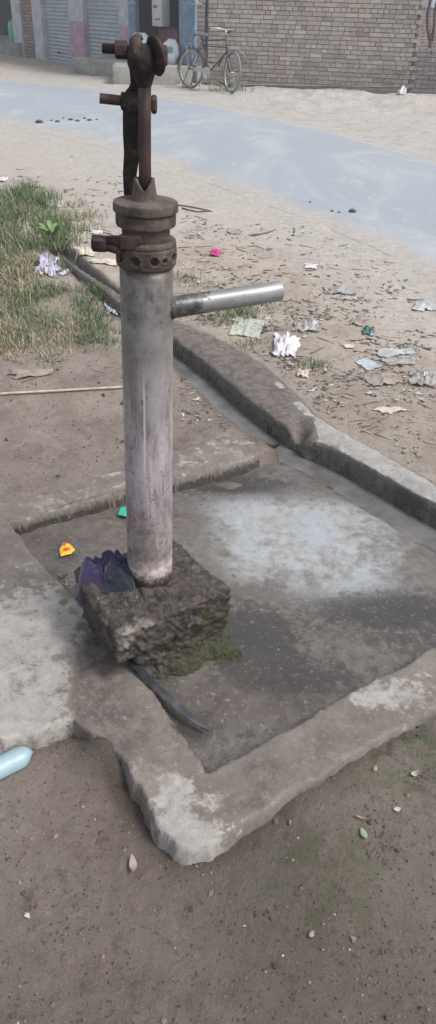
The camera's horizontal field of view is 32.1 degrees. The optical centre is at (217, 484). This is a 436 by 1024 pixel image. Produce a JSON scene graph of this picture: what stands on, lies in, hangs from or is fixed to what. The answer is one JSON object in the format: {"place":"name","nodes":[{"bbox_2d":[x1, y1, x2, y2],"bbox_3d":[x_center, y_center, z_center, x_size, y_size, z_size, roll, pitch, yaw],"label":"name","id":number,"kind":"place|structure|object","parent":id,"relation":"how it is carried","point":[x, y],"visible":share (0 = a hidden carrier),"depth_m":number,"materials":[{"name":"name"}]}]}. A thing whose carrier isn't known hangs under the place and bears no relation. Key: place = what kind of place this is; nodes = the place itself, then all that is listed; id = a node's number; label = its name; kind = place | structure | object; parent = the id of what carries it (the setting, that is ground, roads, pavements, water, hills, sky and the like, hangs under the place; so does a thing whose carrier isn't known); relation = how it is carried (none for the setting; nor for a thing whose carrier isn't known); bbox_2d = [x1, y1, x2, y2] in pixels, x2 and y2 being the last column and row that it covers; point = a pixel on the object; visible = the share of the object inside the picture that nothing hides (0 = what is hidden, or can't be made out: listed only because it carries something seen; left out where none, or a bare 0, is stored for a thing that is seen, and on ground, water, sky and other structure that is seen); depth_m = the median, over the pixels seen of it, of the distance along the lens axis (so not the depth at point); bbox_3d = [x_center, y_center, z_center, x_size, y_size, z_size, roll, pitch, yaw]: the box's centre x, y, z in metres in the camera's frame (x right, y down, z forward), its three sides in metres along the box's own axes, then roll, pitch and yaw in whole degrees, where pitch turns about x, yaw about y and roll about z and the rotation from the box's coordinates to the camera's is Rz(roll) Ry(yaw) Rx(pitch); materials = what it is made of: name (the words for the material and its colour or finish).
{"place":"outdoors","nodes":[
{"label":"outdoors","id":0,"kind":"place"},
{"bbox_2d":[0,54,435,1023],"bbox_3d":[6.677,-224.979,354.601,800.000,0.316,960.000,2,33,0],"label":"ground","id":1,"kind":"structure","parent":0,"point":[402,122],"depth_m":1.68,"materials":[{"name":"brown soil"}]},
{"bbox_2d":[0,177,7,181],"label":"paper scrap","id":2,"kind":"object","parent":1,"relation":"on","point":[4,178],"visible":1,"depth_m":6.99,"materials":[{"name":"white paper"}]},
{"bbox_2d":[0,746,33,779],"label":"plastic bottle","id":3,"kind":"object","parent":1,"relation":"on","point":[14,760],"visible":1,"depth_m":1.71,"materials":[{"name":"blue plastic"}]},
{"bbox_2d":[7,368,53,378],"bbox_3d":[-0.847,-0.505,3.426,0.215,0.016,0.112,-3,33,-8],"label":"card scrap","id":4,"kind":"object","parent":1,"relation":"on","point":[20,373],"visible":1,"depth_m":3.43,"materials":[{"name":"beige cardboard"}]},
{"bbox_2d":[35,252,59,276],"bbox_3d":[-1.067,-1.385,4.737,0.155,0.072,0.447,-5,33,-11],"label":"plastic bag","id":5,"kind":"object","parent":1,"relation":"on","point":[44,259],"visible":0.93,"depth_m":4.71,"materials":[{"name":"white plastic"}]},
{"bbox_2d":[48,200,64,206],"bbox_3d":[-1.341,-2.308,6.223,0.144,0.015,0.238,-1,33,-5],"label":"card scrap","id":6,"kind":"object","parent":1,"relation":"on","point":[57,205],"visible":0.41,"depth_m":6.21,"materials":[{"name":"white paper"}]},
{"bbox_2d":[0,386,122,394],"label":"stick","id":7,"kind":"object","parent":1,"relation":"on","point":[44,391],"visible":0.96,"depth_m":3.27,"materials":[{"name":"wood"}]},
{"bbox_2d":[58,268,69,275],"bbox_3d":[-0.941,-1.324,4.816,0.067,0.125,0.355,8,33,10],"label":"wrapper","id":8,"kind":"object","parent":1,"relation":"on","point":[65,271],"visible":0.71,"depth_m":4.71,"materials":[{"name":"white plastic"}]},
{"bbox_2d":[74,245,96,263],"bbox_3d":[-0.876,-1.514,5.004,0.166,0.117,0.165,2,33,0],"label":"paper ball","id":9,"kind":"object","parent":1,"relation":"on","point":[82,251],"visible":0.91,"depth_m":4.97,"materials":[{"name":"beige paper"}]},
{"bbox_2d":[90,230,102,233],"bbox_3d":[-0.879,-1.837,5.495,0.096,0.016,0.089,2,33,0],"label":"paper scrap","id":10,"kind":"object","parent":1,"relation":"on","point":[97,231],"visible":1,"depth_m":5.49,"materials":[{"name":"white paper"}]},
{"bbox_2d":[87,258,116,264],"bbox_3d":[-0.733,-1.421,4.825,0.219,0.016,0.139,2,33,0],"label":"paper strip","id":11,"kind":"object","parent":1,"relation":"on","point":[108,261],"visible":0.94,"depth_m":4.84,"materials":[{"name":"beige paper"}]},
{"bbox_2d":[0,0,209,85],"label":"shop row","id":12,"kind":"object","parent":1,"relation":"on","point":[76,34],"visible":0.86,"depth_m":17.36,"materials":[{"name":"concrete"}]},
{"bbox_2d":[8,20,13,41],"bbox_3d":[-5.616,-12.583,20.952,0.370,0.550,0.370,2,33,0],"label":"drum","id":13,"kind":"object","parent":12,"relation":"on","point":[10,31],"visible":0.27,"depth_m":20.84,"materials":[{"name":"green plastic"}]},
{"bbox_2d":[133,32,147,42],"bbox_3d":[-1.566,-8.868,15.364,0.486,0.519,0.319,2,33,0],"label":"sack","id":14,"kind":"object","parent":12,"relation":"on","point":[145,36],"visible":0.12,"depth_m":15.20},
{"bbox_2d":[156,27,178,61],"bbox_3d":[-0.896,-9.269,15.936,0.460,0.594,0.798,-21,39,-31],"label":"counter","id":15,"kind":"object","parent":12,"relation":"on","point":[165,34],"visible":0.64,"depth_m":15.73,"materials":[{"name":"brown wood"}]},
{"bbox_2d":[152,0,169,26],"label":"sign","id":16,"kind":"object","parent":15,"relation":"on","point":[160,13],"visible":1,"depth_m":15.56,"materials":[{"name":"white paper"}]},
{"bbox_2d":[163,38,179,64],"bbox_3d":[-0.931,-8.625,15.088,0.351,0.442,0.228,13,34,6],"label":"sack","id":17,"kind":"object","parent":12,"relation":"on","point":[173,49],"visible":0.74,"depth_m":14.99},
{"bbox_2d":[179,0,196,65],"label":"door leaf","id":18,"kind":"structure","parent":12,"relation":"in","point":[187,14],"depth_m":14.73,"materials":[{"name":"blue paint"}]},
{"bbox_2d":[104,303,119,317],"bbox_3d":[-0.599,-0.952,4.248,0.094,0.161,0.382,-7,34,-13],"label":"wrapper","id":19,"kind":"object","parent":1,"relation":"on","point":[110,309],"visible":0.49,"depth_m":4.10,"materials":[{"name":"plastic"}]},
{"bbox_2d":[129,854,136,871],"bbox_3d":[-0.173,0.770,1.537,0.016,0.017,0.036,2,33,0],"label":"fallen leaf","id":20,"kind":"object","parent":1,"relation":"on","point":[132,864],"visible":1,"depth_m":1.54,"materials":[{"name":"beige plant"}]},
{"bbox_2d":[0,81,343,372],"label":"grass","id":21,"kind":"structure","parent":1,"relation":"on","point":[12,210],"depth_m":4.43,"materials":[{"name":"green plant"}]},
{"bbox_2d":[20,222,35,238],"bbox_3d":[-1.358,-1.822,5.400,0.119,0.072,0.478,-3,33,-7],"label":"plastic bag","id":22,"kind":"object","parent":21,"relation":"on","point":[23,229],"visible":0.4,"depth_m":5.37,"materials":[{"name":"white plastic"}]},
{"bbox_2d":[35,220,68,238],"bbox_3d":[-1.164,-1.750,5.243,0.224,0.125,0.269,-11,35,-19],"label":"weed","id":23,"kind":"object","parent":21,"relation":"on","point":[55,227],"visible":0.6,"depth_m":5.25,"materials":[{"name":"green plant"}]},
{"bbox_2d":[178,204,207,209],"bbox_3d":[-0.206,-2.276,6.211,0.351,0.014,0.032,18,36,23],"label":"branch","id":24,"kind":"object","parent":1,"relation":"on","point":[192,207],"visible":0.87,"depth_m":6.22,"materials":[{"name":"wood"}]},
{"bbox_2d":[177,27,245,93],"bbox_3d":[-0.128,-7.756,13.828,1.732,1.011,0.600,29,37,35],"label":"bicycle","id":25,"kind":"object","parent":1,"relation":"on","point":[205,71],"visible":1,"depth_m":13.87,"materials":[{"name":"silver metal"}]},
{"bbox_2d":[210,247,220,255],"bbox_3d":[-0.016,-1.562,5.076,0.074,0.033,0.173,4,33,4],"label":"wrapper","id":26,"kind":"object","parent":1,"relation":"on","point":[215,252],"visible":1,"depth_m":5.07,"materials":[{"name":"pink plastic"}]},
{"bbox_2d":[0,436,435,864],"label":"concrete platform","id":27,"kind":"structure","parent":1,"relation":"on","point":[330,628],"depth_m":2.04,"materials":[{"name":"grey concrete"}]},
{"bbox_2d":[60,542,74,555],"bbox_3d":[-0.487,0.201,2.398,0.053,0.011,0.064,-19,38,-29],"label":"snack wrapper","id":28,"kind":"object","parent":27,"relation":"on","point":[66,549],"visible":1,"depth_m":2.39,"materials":[{"name":"yellow plastic"}]},
{"bbox_2d":[118,507,125,515],"bbox_3d":[-0.318,0.091,2.588,0.044,0.009,0.069,2,33,0],"label":"mint wrapper","id":29,"kind":"object","parent":27,"relation":"on","point":[122,511],"visible":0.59,"depth_m":2.58,"materials":[{"name":"plastic"}]},
{"bbox_2d":[74,539,242,682],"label":"concrete block","id":30,"kind":"structure","parent":27,"relation":"on","point":[176,624],"depth_m":1.91,"materials":[{"name":"grey concrete"}]},
{"bbox_2d":[74,549,134,602],"bbox_3d":[-0.292,0.241,1.957,0.166,0.154,0.147,2,33,0],"label":"rag","id":31,"kind":"object","parent":30,"relation":"on","point":[107,571],"visible":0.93,"depth_m":1.92,"materials":[{"name":"fabric"}]},
{"bbox_2d":[91,33,283,588],"bbox_3d":[-0.056,-0.269,1.668,0.411,1.245,0.127,-5,33,-10],"label":"hand pump","id":32,"kind":"object","parent":30,"relation":"on","point":[143,247],"visible":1,"depth_m":1.57,"materials":[{"name":"metal"}]},
{"bbox_2d":[127,659,208,731],"bbox_3d":[-0.146,0.506,1.877,0.313,0.076,0.035,27,40,34],"label":"rubber strip","id":33,"kind":"object","parent":27,"relation":"on","point":[165,696],"visible":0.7,"depth_m":1.85,"materials":[{"name":"black rubber"}]},
{"bbox_2d":[3,176,435,456],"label":"leaf litter","id":34,"kind":"object","parent":1,"relation":"on","point":[346,373],"visible":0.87,"depth_m":3.95,"materials":[{"name":"brown plant"}]},
{"bbox_2d":[212,76,242,90],"bbox_3d":[0.174,-7.395,13.988,0.501,0.229,0.547,-11,35,-18],"label":"weed","id":35,"kind":"object","parent":1,"relation":"on","point":[229,84],"visible":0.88,"depth_m":13.99,"materials":[{"name":"green plant"}]},
{"bbox_2d":[227,227,241,233],"bbox_3d":[0.122,-1.891,5.631,0.114,0.017,0.198,4,33,3],"label":"plastic wrap","id":36,"kind":"object","parent":1,"relation":"on","point":[234,230],"visible":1,"depth_m":5.63,"materials":[{"name":"white plastic"}]},
{"bbox_2d":[229,317,263,338],"bbox_3d":[0.151,-0.820,3.929,0.158,0.021,0.284,6,33,7],"label":"card sheet","id":37,"kind":"object","parent":1,"relation":"on","point":[249,331],"visible":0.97,"depth_m":3.92,"materials":[{"name":"white paper"}]},
{"bbox_2d":[63,260,435,528],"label":"drain kerb","id":38,"kind":"structure","parent":1,"relation":"on","point":[281,410],"depth_m":3.06,"materials":[{"name":"concrete"}]},
{"bbox_2d":[272,332,300,357],"bbox_3d":[0.338,-0.701,3.726,0.139,0.053,0.306,5,33,5],"label":"plastic bag","id":39,"kind":"object","parent":1,"relation":"on","point":[285,344],"visible":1,"depth_m":3.70,"materials":[{"name":"white plastic"}]},
{"bbox_2d":[297,368,309,377],"bbox_3d":[0.388,-0.511,3.450,0.060,0.029,0.110,6,33,7],"label":"paper scrap","id":40,"kind":"object","parent":1,"relation":"on","point":[304,373],"visible":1,"depth_m":3.44,"materials":[{"name":"beige paper"}]},
{"bbox_2d":[293,318,322,331],"bbox_3d":[0.473,-0.846,3.991,0.154,0.040,0.172,6,33,7],"label":"plastic wrap","id":41,"kind":"object","parent":1,"relation":"on","point":[313,324],"visible":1,"depth_m":3.98,"materials":[{"name":"grey plastic"}]},
{"bbox_2d":[304,263,317,268],"bbox_3d":[0.604,-1.421,4.923,0.091,0.012,0.132,7,33,8],"label":"paper scrap","id":42,"kind":"object","parent":1,"relation":"on","point":[310,265],"visible":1,"depth_m":4.94,"materials":[{"name":"white paper"}]},
{"bbox_2d":[197,0,425,93],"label":"brick building","id":43,"kind":"structure","parent":1,"relation":"on","point":[366,45],"depth_m":14.37,"materials":[{"name":"grey brick"}]},
{"bbox_2d":[328,285,359,294],"bbox_3d":[0.758,-1.161,4.503,0.199,0.021,0.162,8,33,9],"label":"plastic wrap","id":44,"kind":"object","parent":1,"relation":"on","point":[342,289],"visible":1,"depth_m":4.50,"materials":[{"name":"grey plastic"}]},
{"bbox_2d":[340,295,356,299],"bbox_3d":[0.755,-1.085,4.384,0.100,0.017,0.074,7,33,8],"label":"plastic wrap","id":45,"kind":"object","parent":1,"relation":"on","point":[347,297],"visible":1,"depth_m":4.37,"materials":[{"name":"grey plastic"}]},
{"bbox_2d":[343,344,354,347],"bbox_3d":[0.656,-0.695,3.785,0.061,0.010,0.052,2,33,0],"label":"paper scrap","id":46,"kind":"object","parent":1,"relation":"on","point":[349,345],"visible":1,"depth_m":3.78,"materials":[{"name":"beige paper"}]},
{"bbox_2d":[349,318,365,325],"bbox_3d":[0.749,-0.875,4.055,0.087,0.020,0.118,9,33,12],"label":"card scrap","id":47,"kind":"object","parent":1,"relation":"on","point":[359,322],"visible":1,"depth_m":4.04,"materials":[{"name":"beige cardboard"}]},
{"bbox_2d":[360,827,367,838],"bbox_3d":[0.302,0.723,1.572,0.014,0.004,0.025,2,33,0],"label":"fallen leaf","id":48,"kind":"object","parent":1,"relation":"on","point":[363,832],"visible":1,"depth_m":1.57,"materials":[{"name":"green plant"}]},
{"bbox_2d":[355,358,381,370],"bbox_3d":[0.716,-0.578,3.617,0.090,0.010,0.114,-14,36,-24],"label":"wrapper","id":49,"kind":"object","parent":1,"relation":"on","point":[371,365],"visible":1,"depth_m":3.61,"materials":[{"name":"plastic"}]},
{"bbox_2d":[362,325,374,335],"bbox_3d":[0.786,-0.810,3.946,0.066,0.034,0.127,8,33,10],"label":"wrapper","id":50,"kind":"object","parent":1,"relation":"on","point":[368,330],"visible":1,"depth_m":3.93,"materials":[{"name":"teal plastic"}]},
{"bbox_2d":[360,372,400,385],"bbox_3d":[0.741,-0.481,3.447,0.182,0.024,0.164,2,33,0],"label":"card scrap","id":51,"kind":"object","parent":1,"relation":"on","point":[379,378],"visible":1,"depth_m":3.45,"materials":[{"name":"beige cardboard"}]},
{"bbox_2d":[373,406,408,413],"bbox_3d":[0.731,-0.318,3.188,0.164,0.011,0.064,-11,35,-19],"label":"paper strip","id":52,"kind":"object","parent":1,"relation":"on","point":[389,410],"visible":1,"depth_m":3.18,"materials":[{"name":"beige paper"}]},
{"bbox_2d":[375,347,418,356],"bbox_3d":[0.884,-0.657,3.747,0.222,0.012,0.117,-5,33,-10],"label":"foil sheet","id":53,"kind":"object","parent":1,"relation":"on","point":[386,352],"visible":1,"depth_m":3.75,"materials":[{"name":"silver metal"}]},
{"bbox_2d":[381,354,416,364],"bbox_3d":[0.893,-0.601,3.650,0.208,0.020,0.123,-8,34,-14],"label":"foil sheet","id":54,"kind":"object","parent":1,"relation":"on","point":[402,359],"visible":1,"depth_m":3.65,"materials":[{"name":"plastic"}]},
{"bbox_2d":[397,84,406,95],"bbox_3d":[3.493,-7.491,14.347,0.190,0.199,1.169,9,33,11],"label":"foil sheet","id":55,"kind":"object","parent":1,"relation":"on","point":[403,90],"visible":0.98,"depth_m":14.06,"materials":[{"name":"white plastic"}]},
{"bbox_2d":[411,770,417,775],"bbox_3d":[0.441,0.648,1.700,0.018,0.011,0.013,2,33,0],"label":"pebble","id":56,"kind":"object","parent":1,"relation":"on","point":[414,773],"visible":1,"depth_m":1.70,"materials":[{"name":"beige stone"}]},
{"bbox_2d":[408,48,435,93],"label":"brick wall","id":57,"kind":"structure","parent":1,"relation":"on","point":[424,80],"depth_m":14.36,"materials":[{"name":"grey brick"}]},
{"bbox_2d":[409,368,435,386],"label":"plastic wrap","id":58,"kind":"object","parent":1,"relation":"on","point":[422,376],"visible":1,"depth_m":3.46,"materials":[{"name":"white plastic"}]},
{"bbox_2d":[412,301,435,310],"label":"plastic wrap","id":59,"kind":"object","parent":1,"relation":"on","point":[423,305],"visible":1,"depth_m":4.32,"materials":[{"name":"white plastic"}]},
{"bbox_2d":[416,7,435,48],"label":"brick wall","id":60,"kind":"structure","parent":1,"relation":"on","point":[424,40],"depth_m":20.27,"materials":[{"name":"brick"}]},
{"bbox_2d":[421,0,435,7],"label":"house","id":61,"kind":"structure","parent":1,"relation":"on","point":[432,3],"depth_m":28.97,"materials":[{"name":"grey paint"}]},
{"bbox_2d":[426,0,435,50],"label":"young tree","id":62,"kind":"object","parent":1,"relation":"on","point":[430,38],"visible":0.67,"depth_m":14.11,"materials":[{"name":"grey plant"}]},
{"bbox_2d":[0,80,435,273],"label":"road","id":63,"kind":"structure","parent":0,"point":[388,195],"depth_m":8.10,"materials":[{"name":"grey asphalt"}]},
{"bbox_2d":[49,249,435,550],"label":"water","id":64,"kind":"structure","parent":0,"point":[402,521],"depth_m":2.85,"materials":[{"name":"grey liquid"}]},
{"bbox_2d":[267,442,281,447],"bbox_3d":[0.223,-0.157,3.008,0.059,0.026,0.023,2,33,0],"label":"fallen leaf","id":65,"kind":"object","parent":64,"relation":"on","point":[275,445],"visible":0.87,"depth_m":3.01,"materials":[{"name":"brown plant"}]}
]}

